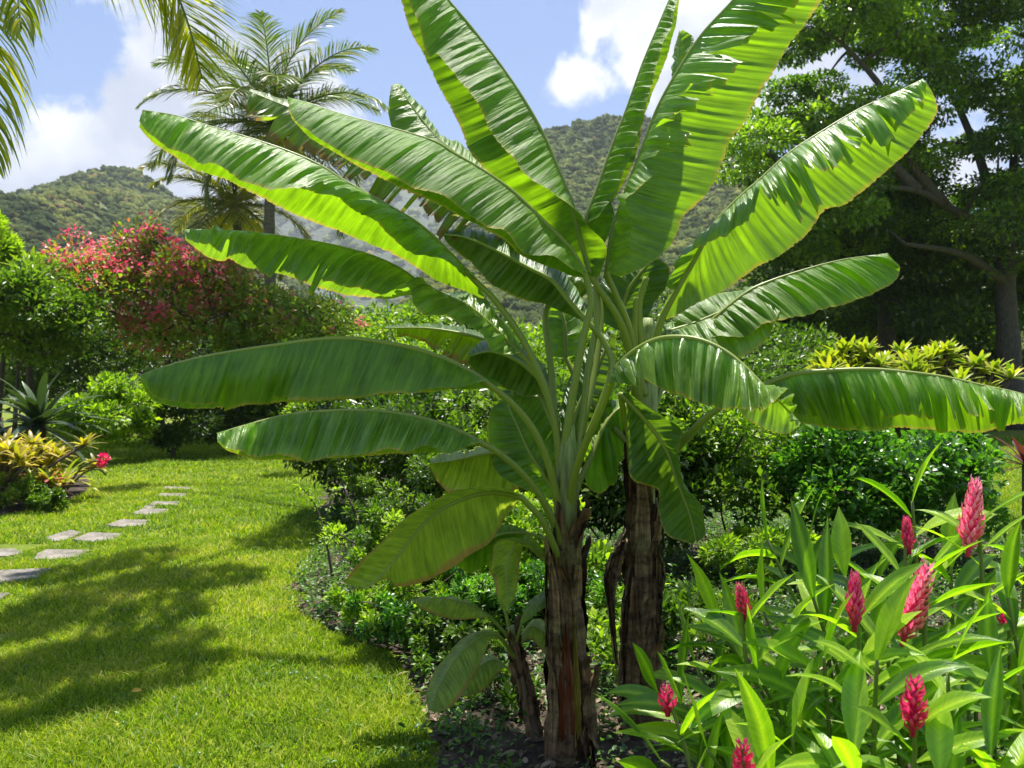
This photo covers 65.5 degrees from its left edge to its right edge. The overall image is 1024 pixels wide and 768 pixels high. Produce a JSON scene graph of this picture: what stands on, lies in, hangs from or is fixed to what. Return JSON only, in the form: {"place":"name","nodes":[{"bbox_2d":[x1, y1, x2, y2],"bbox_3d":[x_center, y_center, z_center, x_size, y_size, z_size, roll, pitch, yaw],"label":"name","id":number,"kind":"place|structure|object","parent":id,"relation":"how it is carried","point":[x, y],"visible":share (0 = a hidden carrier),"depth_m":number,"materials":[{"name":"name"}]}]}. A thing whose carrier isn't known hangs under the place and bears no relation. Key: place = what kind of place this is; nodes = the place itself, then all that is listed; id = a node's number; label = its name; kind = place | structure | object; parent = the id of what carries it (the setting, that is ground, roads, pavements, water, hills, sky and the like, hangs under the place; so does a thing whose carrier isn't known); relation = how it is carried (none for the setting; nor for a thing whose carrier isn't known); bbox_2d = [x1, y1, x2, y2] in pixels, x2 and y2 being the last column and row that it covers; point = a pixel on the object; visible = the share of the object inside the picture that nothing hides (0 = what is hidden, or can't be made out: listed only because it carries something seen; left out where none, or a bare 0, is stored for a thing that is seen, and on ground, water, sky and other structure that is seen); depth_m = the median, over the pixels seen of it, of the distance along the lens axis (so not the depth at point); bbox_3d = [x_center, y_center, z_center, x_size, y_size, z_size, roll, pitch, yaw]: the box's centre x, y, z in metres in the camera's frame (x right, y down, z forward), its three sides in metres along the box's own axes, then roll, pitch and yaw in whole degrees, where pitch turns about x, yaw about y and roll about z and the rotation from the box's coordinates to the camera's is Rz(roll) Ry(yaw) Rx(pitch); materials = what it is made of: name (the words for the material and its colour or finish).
{"place":"outdoors","nodes":[
{"label":"outdoors","id":0,"kind":"place"},
{"bbox_2d":[3,209,145,396],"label":"hill","id":1,"kind":"structure","parent":0,"point":[39,228],"depth_m":239.01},
{"bbox_2d":[0,190,224,372],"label":"hillside forest","id":2,"kind":"object","parent":1,"relation":"on","point":[28,211],"visible":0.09,"depth_m":237.79,"materials":[{"name":"plant"}]},
{"bbox_2d":[38,171,294,313],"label":"hill","id":3,"kind":"structure","parent":0,"point":[101,205],"depth_m":351.17,"materials":[{"name":"plant"}]},
{"bbox_2d":[6,164,362,325],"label":"hillside forest","id":4,"kind":"object","parent":3,"relation":"on","point":[61,196],"visible":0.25,"depth_m":354.63,"materials":[{"name":"plant"}]},
{"bbox_2d":[0,397,1023,767],"bbox_3d":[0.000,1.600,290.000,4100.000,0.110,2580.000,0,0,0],"label":"ground","id":5,"kind":"structure","parent":0,"point":[396,655],"depth_m":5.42,"materials":[{"name":"plant"}]},
{"bbox_2d":[0,210,42,427],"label":"broadleaf tree","id":6,"kind":"object","parent":5,"relation":"on","point":[10,243],"visible":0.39,"depth_m":18.84,"materials":[{"name":"green plant"}]},
{"bbox_2d":[20,486,69,513],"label":"bush","id":7,"kind":"object","parent":5,"relation":"on","point":[52,499],"visible":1,"depth_m":9.98,"materials":[{"name":"green plant"}]},
{"bbox_2d":[0,469,89,514],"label":"flower bed soil","id":8,"kind":"structure","parent":5,"relation":"on","point":[77,488],"depth_m":11.68,"materials":[{"name":"soil"}]},
{"bbox_2d":[0,471,50,509],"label":"bush","id":9,"kind":"object","parent":8,"relation":"on","point":[25,486],"visible":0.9,"depth_m":10.13,"materials":[{"name":"green plant"}]},
{"bbox_2d":[0,427,104,504],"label":"croton","id":10,"kind":"object","parent":8,"relation":"on","point":[16,455],"visible":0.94,"depth_m":10.31,"materials":[{"name":"yellow plant"}]},
{"bbox_2d":[0,371,114,475],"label":"strap leaf plant","id":11,"kind":"object","parent":8,"relation":"on","point":[30,406],"visible":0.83,"depth_m":12.41,"materials":[{"name":"green plant"}]},
{"bbox_2d":[10,440,108,478],"bbox_3d":[-6.737,1.221,11.256,1.916,0.844,1.502,0,0,-28],"label":"croton","id":12,"kind":"object","parent":8,"relation":"on","point":[60,451],"visible":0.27,"depth_m":11.12,"materials":[{"name":"yellow plant"}]},
{"bbox_2d":[31,452,110,497],"bbox_3d":[-6.308,1.292,11.194,0.968,0.716,1.369,0,0,-40],"label":"bromeliad","id":13,"kind":"object","parent":8,"relation":"on","point":[101,462],"visible":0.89,"depth_m":11.07,"materials":[{"name":"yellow plant"}]},
{"bbox_2d":[0,254,114,443],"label":"broadleaf tree","id":14,"kind":"object","parent":5,"relation":"on","point":[32,294],"visible":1,"depth_m":16.59,"materials":[{"name":"green plant"}]},
{"bbox_2d":[0,319,151,413],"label":"broadleaf tree","id":15,"kind":"object","parent":5,"relation":"on","point":[76,366],"visible":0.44,"depth_m":23.45,"materials":[{"name":"green plant"}]},
{"bbox_2d":[45,369,162,462],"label":"round bush","id":16,"kind":"object","parent":5,"relation":"on","point":[115,398],"visible":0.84,"depth_m":15.73,"materials":[{"name":"green plant"}]},
{"bbox_2d":[0,0,250,179],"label":"coconut palm","id":17,"kind":"object","parent":5,"relation":"on","point":[12,28],"visible":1,"depth_m":5.10,"materials":[{"name":"green plant"}]},
{"bbox_2d":[36,209,303,446],"bbox_3d":[-8.722,-1.307,19.736,6.432,5.907,5.424,0,0,0],"label":"flowering tree","id":18,"kind":"object","parent":5,"relation":"on","point":[174,270],"visible":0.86,"depth_m":18.84,"materials":[{"name":"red plant"}]},
{"bbox_2d":[121,394,224,457],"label":"dark bush","id":19,"kind":"object","parent":5,"relation":"on","point":[174,434],"visible":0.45,"depth_m":16.79,"materials":[{"name":"green plant"}]},
{"bbox_2d":[128,318,278,426],"bbox_3d":[-10.236,-0.398,27.227,5.416,4.207,4.795,0,0,-27],"label":"background tree","id":20,"kind":"object","parent":5,"relation":"on","point":[204,347],"visible":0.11,"depth_m":25.87,"materials":[{"name":"green plant"}]},
{"bbox_2d":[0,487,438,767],"bbox_3d":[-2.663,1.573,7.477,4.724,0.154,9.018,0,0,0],"label":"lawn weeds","id":21,"kind":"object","parent":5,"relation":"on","point":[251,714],"visible":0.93,"depth_m":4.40,"materials":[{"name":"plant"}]},
{"bbox_2d":[135,127,312,339],"bbox_3d":[-8.333,-2.954,23.774,4.937,9.311,4.935,0,0,34],"label":"coconut palm","id":22,"kind":"object","parent":5,"relation":"on","point":[237,216],"visible":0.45,"depth_m":23.44,"materials":[{"name":"green plant"}]},
{"bbox_2d":[194,404,274,453],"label":"dark bush","id":23,"kind":"object","parent":5,"relation":"on","point":[235,417],"visible":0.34,"depth_m":18.17,"materials":[{"name":"green plant"}]},
{"bbox_2d":[134,7,388,342],"bbox_3d":[-6.553,-4.252,21.963,6.961,11.905,6.449,0,0,0],"label":"coconut palm","id":24,"kind":"object","parent":5,"relation":"on","point":[258,130],"visible":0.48,"depth_m":21.27,"materials":[{"name":"green plant"}]},
{"bbox_2d":[206,272,385,352],"bbox_3d":[-5.642,-0.491,20.456,4.150,4.380,4.216,0,0,-45],"label":"flowering tree","id":25,"kind":"object","parent":5,"relation":"on","point":[326,319],"visible":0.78,"depth_m":19.68,"materials":[{"name":"green plant"}]},
{"bbox_2d":[348,297,454,401],"bbox_3d":[-2.973,-0.615,26.051,4.725,4.631,4.912,0,0,37],"label":"background tree","id":26,"kind":"object","parent":5,"relation":"on","point":[410,309],"visible":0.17,"depth_m":25.12,"materials":[{"name":"green plant"}]},
{"bbox_2d":[291,465,1023,767],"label":"soil bed","id":27,"kind":"object","parent":5,"relation":"on","point":[536,751],"visible":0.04,"depth_m":4.02,"materials":[{"name":"soil"}]},
{"bbox_2d":[281,395,405,506],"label":"hedge bush","id":28,"kind":"object","parent":27,"relation":"on","point":[319,405],"visible":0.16,"depth_m":9.47,"materials":[{"name":"green plant"}]},
{"bbox_2d":[329,461,411,533],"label":"weedy shrub","id":29,"kind":"object","parent":27,"relation":"on","point":[351,482],"visible":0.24,"depth_m":8.30,"materials":[{"name":"green plant"}]},
{"bbox_2d":[320,579,426,633],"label":"weedy shrub","id":30,"kind":"object","parent":27,"relation":"on","point":[360,614],"visible":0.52,"depth_m":4.95,"materials":[{"name":"green plant"}]},
{"bbox_2d":[318,504,456,593],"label":"weedy shrub","id":31,"kind":"object","parent":27,"relation":"on","point":[358,552],"visible":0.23,"depth_m":5.66,"materials":[{"name":"green plant"}]},
{"bbox_2d":[322,389,463,511],"bbox_3d":[-1.061,0.662,8.629,2.033,2.033,1.796,0,0,-20],"label":"hedge bush","id":32,"kind":"object","parent":27,"relation":"on","point":[350,467],"visible":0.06,"depth_m":8.36,"materials":[{"name":"green plant"}]},
{"bbox_2d":[340,452,446,532],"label":"weedy shrub","id":33,"kind":"object","parent":27,"relation":"on","point":[372,485],"visible":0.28,"depth_m":7.20,"materials":[{"name":"green plant"}]},
{"bbox_2d":[344,452,447,586],"bbox_3d":[-0.691,1.106,6.368,0.984,1.193,1.460,0,0,26],"label":"weedy shrub","id":34,"kind":"object","parent":27,"relation":"on","point":[420,473],"visible":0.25,"depth_m":6.26,"materials":[{"name":"green plant"}]},
{"bbox_2d":[343,589,496,648],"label":"weedy shrub","id":35,"kind":"object","parent":27,"relation":"on","point":[396,619],"visible":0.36,"depth_m":4.65,"materials":[{"name":"green plant"}]},
{"bbox_2d":[372,389,497,499],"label":"hedge bush","id":36,"kind":"object","parent":27,"relation":"on","point":[430,411],"visible":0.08,"depth_m":7.69,"materials":[{"name":"green plant"}]},
{"bbox_2d":[380,610,506,676],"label":"weedy shrub","id":37,"kind":"object","parent":27,"relation":"on","point":[455,632],"visible":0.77,"depth_m":4.42,"materials":[{"name":"green plant"}]},
{"bbox_2d":[139,0,800,767],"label":"banana plant","id":38,"kind":"object","parent":27,"relation":"on","point":[525,250],"visible":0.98,"depth_m":3.28,"materials":[{"name":"green plant"}]},
{"bbox_2d":[411,561,548,741],"bbox_3d":[-0.108,1.169,3.437,0.735,0.922,0.373,0,0,-34],"label":"banana sucker","id":39,"kind":"object","parent":27,"relation":"on","point":[466,666],"visible":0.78,"depth_m":3.44,"materials":[{"name":"green plant"}]},
{"bbox_2d":[427,660,542,714],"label":"bush","id":40,"kind":"object","parent":27,"relation":"on","point":[504,692],"visible":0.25,"depth_m":3.86,"materials":[{"name":"green plant"}]},
{"bbox_2d":[437,545,544,629],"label":"weedy shrub","id":41,"kind":"object","parent":27,"relation":"on","point":[467,583],"visible":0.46,"depth_m":4.82,"materials":[{"name":"green plant"}]},
{"bbox_2d":[417,347,573,522],"bbox_3d":[0.146,0.667,7.374,2.120,2.042,1.774,0,0,0],"label":"hedge bush","id":42,"kind":"object","parent":27,"relation":"on","point":[470,420],"visible":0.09,"depth_m":7.11,"materials":[{"name":"green plant"}]},
{"bbox_2d":[471,497,593,600],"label":"weedy shrub","id":43,"kind":"object","parent":27,"relation":"on","point":[521,521],"visible":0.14,"depth_m":5.48,"materials":[{"name":"green plant"}]},
{"bbox_2d":[495,538,620,620],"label":"weedy shrub","id":44,"kind":"object","parent":27,"relation":"on","point":[538,588],"visible":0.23,"depth_m":5.00,"materials":[{"name":"green plant"}]},
{"bbox_2d":[517,536,622,612],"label":"bush","id":45,"kind":"object","parent":27,"relation":"on","point":[602,558],"visible":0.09,"depth_m":5.54,"materials":[{"name":"green plant"}]},
{"bbox_2d":[586,606,620,677],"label":"bush","id":46,"kind":"object","parent":27,"relation":"on","point":[601,639],"visible":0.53,"depth_m":4.23,"materials":[{"name":"green plant"}]},
{"bbox_2d":[514,411,703,559],"bbox_3d":[0.870,0.944,6.891,1.646,1.513,1.559,0,0,33],"label":"hedge bush","id":47,"kind":"object","parent":27,"relation":"on","point":[612,493],"visible":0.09,"depth_m":6.50,"materials":[{"name":"green plant"}]},
{"bbox_2d":[272,492,1023,767],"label":"ground cover","id":48,"kind":"object","parent":27,"relation":"on","point":[786,604],"visible":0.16,"depth_m":5.49,"materials":[{"name":"plant"}]},
{"bbox_2d":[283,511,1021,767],"bbox_3d":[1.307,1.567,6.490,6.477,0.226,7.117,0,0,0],"label":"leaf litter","id":49,"kind":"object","parent":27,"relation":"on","point":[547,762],"visible":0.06,"depth_m":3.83,"materials":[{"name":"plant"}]},
{"bbox_2d":[605,612,726,767],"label":"red ginger","id":50,"kind":"object","parent":27,"relation":"on","point":[657,728],"visible":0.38,"depth_m":2.66,"materials":[{"name":"green plant"}]},
{"bbox_2d":[618,712,722,767],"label":"red ginger","id":51,"kind":"object","parent":27,"relation":"on","point":[638,761],"visible":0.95,"depth_m":2.29,"materials":[{"name":"green plant"}]},
{"bbox_2d":[551,384,794,552],"bbox_3d":[1.339,0.750,6.997,2.177,1.926,1.551,0,0,26],"label":"hedge bush","id":52,"kind":"object","parent":27,"relation":"on","point":[710,482],"visible":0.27,"depth_m":6.65,"materials":[{"name":"green plant"}]},
{"bbox_2d":[617,575,763,664],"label":"bush","id":53,"kind":"object","parent":27,"relation":"on","point":[671,620],"visible":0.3,"depth_m":4.45,"materials":[{"name":"green plant"}]},
{"bbox_2d":[624,683,786,767],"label":"red ginger","id":54,"kind":"object","parent":27,"relation":"on","point":[668,704],"visible":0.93,"depth_m":2.37,"materials":[{"name":"green plant"}]},
{"bbox_2d":[401,0,1023,728],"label":"banana plant","id":55,"kind":"object","parent":27,"relation":"on","point":[723,66],"visible":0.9,"depth_m":3.56,"materials":[{"name":"green plant"}]},
{"bbox_2d":[616,651,825,755],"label":"red ginger","id":56,"kind":"object","parent":27,"relation":"on","point":[648,701],"visible":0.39,"depth_m":2.56,"materials":[{"name":"green plant"}]},
{"bbox_2d":[682,671,786,767],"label":"red ginger","id":57,"kind":"object","parent":27,"relation":"on","point":[725,739],"visible":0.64,"depth_m":2.30,"materials":[{"name":"green plant"}]},
{"bbox_2d":[661,554,825,745],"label":"red ginger","id":58,"kind":"object","parent":27,"relation":"on","point":[705,588],"visible":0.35,"depth_m":2.63,"materials":[{"name":"green plant"}]},
{"bbox_2d":[658,573,834,767],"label":"red ginger","id":59,"kind":"object","parent":27,"relation":"on","point":[719,622],"visible":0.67,"depth_m":2.39,"materials":[{"name":"green plant"}]},
{"bbox_2d":[658,395,836,529],"bbox_3d":[2.112,0.851,7.292,2.075,1.660,1.522,0,0,0],"label":"twiggy bush","id":60,"kind":"object","parent":27,"relation":"on","point":[739,424],"visible":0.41,"depth_m":6.87,"materials":[{"name":"green plant"}]},
{"bbox_2d":[694,522,840,588],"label":"bush","id":61,"kind":"object","parent":27,"relation":"on","point":[736,539],"visible":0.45,"depth_m":5.97,"materials":[{"name":"green plant"}]},
{"bbox_2d":[681,539,872,734],"bbox_3d":[0.905,1.053,2.464,0.758,1.136,0.212,0,0,14],"label":"red ginger","id":62,"kind":"object","parent":27,"relation":"on","point":[768,656],"visible":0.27,"depth_m":2.50,"materials":[{"name":"green plant"}]},
{"bbox_2d":[673,605,896,759],"bbox_3d":[0.892,1.128,2.369,0.814,0.988,0.310,0,0,-15],"label":"red ginger","id":63,"kind":"object","parent":27,"relation":"on","point":[723,699],"visible":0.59,"depth_m":2.35,"materials":[{"name":"green plant"}]},
{"bbox_2d":[714,474,893,727],"bbox_3d":[1.028,0.962,2.756,0.721,1.318,0.250,0,0,-23],"label":"red ginger","id":64,"kind":"object","parent":27,"relation":"on","point":[771,554],"visible":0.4,"depth_m":2.74,"materials":[{"name":"green plant"}]},
{"bbox_2d":[713,593,922,743],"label":"red ginger","id":65,"kind":"object","parent":27,"relation":"on","point":[769,677],"visible":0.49,"depth_m":2.33,"materials":[{"name":"green plant"}]},
{"bbox_2d":[726,422,943,545],"bbox_3d":[2.717,0.870,6.829,1.737,1.558,1.533,0,0,0],"label":"leafy bush","id":66,"kind":"object","parent":27,"relation":"on","point":[847,454],"visible":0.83,"depth_m":6.48,"materials":[{"name":"green plant"}]},
{"bbox_2d":[779,497,894,745],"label":"red ginger","id":67,"kind":"object","parent":27,"relation":"on","point":[804,557],"visible":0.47,"depth_m":2.48,"materials":[{"name":"green plant"}]},
{"bbox_2d":[754,492,920,762],"bbox_3d":[1.180,0.990,2.854,0.658,1.262,0.219,0,0,16],"label":"red ginger","id":68,"kind":"object","parent":27,"relation":"on","point":[789,556],"visible":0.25,"depth_m":2.86,"materials":[{"name":"green plant"}]},
{"bbox_2d":[751,574,978,767],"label":"red ginger","id":69,"kind":"object","parent":27,"relation":"on","point":[889,616],"visible":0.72,"depth_m":2.11,"materials":[{"name":"green plant"}]},
{"bbox_2d":[766,506,980,767],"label":"red ginger","id":70,"kind":"object","parent":27,"relation":"on","point":[841,542],"visible":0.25,"depth_m":2.56,"materials":[{"name":"green plant"}]},
{"bbox_2d":[794,561,967,757],"bbox_3d":[1.014,1.061,2.285,0.564,1.119,0.204,0,0,15],"label":"red ginger","id":71,"kind":"object","parent":27,"relation":"on","point":[885,587],"visible":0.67,"depth_m":2.29,"materials":[{"name":"green plant"}]},
{"bbox_2d":[784,575,1004,767],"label":"red ginger","id":72,"kind":"object","parent":27,"relation":"on","point":[867,624],"visible":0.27,"depth_m":2.38,"materials":[{"name":"green plant"}]},
{"bbox_2d":[823,440,996,753],"bbox_3d":[1.407,0.905,2.801,0.621,1.431,0.257,0,0,0],"label":"red ginger","id":73,"kind":"object","parent":27,"relation":"on","point":[948,547],"visible":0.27,"depth_m":2.75,"materials":[{"name":"green plant"}]},
{"bbox_2d":[834,555,1009,765],"bbox_3d":[1.215,1.069,2.381,0.241,1.102,0.518,0,0,-39],"label":"red ginger","id":74,"kind":"object","parent":27,"relation":"on","point":[920,589],"visible":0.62,"depth_m":2.39,"materials":[{"name":"green plant"}]},
{"bbox_2d":[842,515,1008,761],"bbox_3d":[1.283,1.023,2.574,0.540,1.194,0.151,0,0,23],"label":"red ginger","id":75,"kind":"object","parent":27,"relation":"on","point":[907,538],"visible":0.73,"depth_m":2.58,"materials":[{"name":"green plant"}]},
{"bbox_2d":[842,428,1012,559],"bbox_3d":[3.626,0.973,7.027,1.403,1.386,1.529,0,0,24],"label":"leafy bush","id":76,"kind":"object","parent":27,"relation":"on","point":[959,457],"visible":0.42,"depth_m":6.56,"materials":[{"name":"green plant"}]},
{"bbox_2d":[899,493,1007,721],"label":"red ginger","id":77,"kind":"object","parent":27,"relation":"on","point":[969,573],"visible":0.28,"depth_m":2.79,"materials":[{"name":"green plant"}]},
{"bbox_2d":[911,632,1023,765],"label":"red ginger","id":78,"kind":"object","parent":27,"relation":"on","point":[975,671],"visible":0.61,"depth_m":2.12,"materials":[{"name":"green plant"}]},
{"bbox_2d":[913,473,1023,753],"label":"red ginger","id":79,"kind":"object","parent":27,"relation":"on","point":[971,519],"visible":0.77,"depth_m":2.55,"materials":[{"name":"green plant"}]},
{"bbox_2d":[948,521,1023,767],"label":"red ginger","id":80,"kind":"object","parent":27,"relation":"on","point":[1006,571],"visible":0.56,"depth_m":2.46,"materials":[{"name":"green plant"}]},
{"bbox_2d":[950,589,1023,760],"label":"red ginger","id":81,"kind":"object","parent":27,"relation":"on","point":[988,626],"visible":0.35,"depth_m":2.42,"materials":[{"name":"green plant"}]},
{"bbox_2d":[664,339,810,442],"bbox_3d":[4.258,0.312,15.969,3.339,2.751,3.421,0,0,0],"label":"background tree","id":82,"kind":"object","parent":5,"relation":"on","point":[760,371],"visible":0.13,"depth_m":15.54,"materials":[{"name":"green plant"}]},
{"bbox_2d":[722,669,775,767],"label":"red ginger","id":83,"kind":"object","parent":5,"relation":"on","point":[757,731],"visible":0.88,"depth_m":2.10,"materials":[{"name":"green plant"}]},
{"bbox_2d":[732,734,837,767],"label":"red ginger","id":84,"kind":"object","parent":5,"relation":"on","point":[742,759],"visible":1,"depth_m":2.01,"materials":[{"name":"green plant"}]},
{"bbox_2d":[749,319,846,445],"bbox_3d":[6.892,-0.192,20.829,5.066,3.769,4.382,0,0,0],"label":"background tree","id":85,"kind":"object","parent":5,"relation":"on","point":[798,340],"visible":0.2,"depth_m":19.77,"materials":[{"name":"green plant"}]},
{"bbox_2d":[710,655,892,767],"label":"red ginger","id":86,"kind":"object","parent":5,"relation":"on","point":[798,700],"visible":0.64,"depth_m":2.21,"materials":[{"name":"green plant"}]},
{"bbox_2d":[789,651,868,767],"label":"red ginger","id":87,"kind":"object","parent":5,"relation":"on","point":[834,751],"visible":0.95,"depth_m":2.06,"materials":[{"name":"green plant"}]},
{"bbox_2d":[804,335,899,369],"bbox_3d":[4.240,0.487,9.775,1.414,2.209,1.123,0,0,0],"label":"croton","id":88,"kind":"object","parent":5,"relation":"on","point":[844,351],"visible":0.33,"depth_m":9.73,"materials":[{"name":"yellow plant"}]},
{"bbox_2d":[715,0,1023,429],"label":"shade tree","id":89,"kind":"object","parent":5,"relation":"on","point":[876,29],"visible":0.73,"depth_m":26.15,"materials":[{"name":"green plant"}]},
{"bbox_2d":[730,183,1023,365],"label":"shade tree","id":90,"kind":"object","parent":5,"relation":"on","point":[971,295],"visible":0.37,"depth_m":28.98,"materials":[{"name":"green plant"}]},
{"bbox_2d":[807,674,1012,767],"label":"red ginger","id":91,"kind":"object","parent":5,"relation":"on","point":[911,709],"visible":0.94,"depth_m":2.00,"materials":[{"name":"green plant"}]},
{"bbox_2d":[838,321,987,381],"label":"understory bush","id":92,"kind":"object","parent":5,"relation":"on","point":[917,342],"visible":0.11,"depth_m":32.14,"materials":[{"name":"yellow plant"}]},
{"bbox_2d":[807,203,1023,361],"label":"shade tree","id":93,"kind":"object","parent":5,"relation":"on","point":[967,334],"visible":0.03,"depth_m":34.66,"materials":[{"name":"green plant"}]},
{"bbox_2d":[823,603,1023,767],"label":"red ginger","id":94,"kind":"object","parent":5,"relation":"on","point":[938,681],"visible":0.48,"depth_m":2.17,"materials":[{"name":"green plant"}]},
{"bbox_2d":[925,686,963,767],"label":"red ginger","id":95,"kind":"object","parent":5,"relation":"on","point":[942,730],"visible":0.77,"depth_m":1.99,"materials":[{"name":"green plant"}]},
{"bbox_2d":[873,337,1023,507],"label":"croton","id":96,"kind":"object","parent":5,"relation":"on","point":[942,353],"visible":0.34,"depth_m":9.79,"materials":[{"name":"yellow plant"}]},
{"bbox_2d":[957,644,1023,767],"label":"red ginger","id":97,"kind":"object","parent":5,"relation":"on","point":[991,708],"visible":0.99,"depth_m":1.98,"materials":[{"name":"green plant"}]},
{"bbox_2d":[0,0,1023,212],"label":"sky","id":98,"kind":"structure","parent":0,"point":[570,60],"materials":[{"name":"blue"}]},
{"bbox_2d":[248,171,1016,317],"bbox_3d":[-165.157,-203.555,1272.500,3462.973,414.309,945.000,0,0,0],"label":"hill","id":99,"kind":"structure","parent":0,"point":[319,232],"depth_m":1241.92,"materials":[{"name":"plant"}]},
{"bbox_2d":[251,170,455,317],"bbox_3d":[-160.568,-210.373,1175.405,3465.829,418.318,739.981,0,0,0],"label":"hillside forest","id":100,"kind":"object","parent":99,"relation":"on","point":[413,212],"visible":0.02,"depth_m":1203.03,"materials":[{"name":"plant"}]},
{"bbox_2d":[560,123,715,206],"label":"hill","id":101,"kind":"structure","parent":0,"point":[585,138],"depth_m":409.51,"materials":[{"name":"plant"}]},
{"bbox_2d":[387,113,1023,356],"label":"hillside forest","id":102,"kind":"object","parent":101,"relation":"on","point":[695,222],"visible":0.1,"depth_m":320.56,"materials":[{"name":"plant"}]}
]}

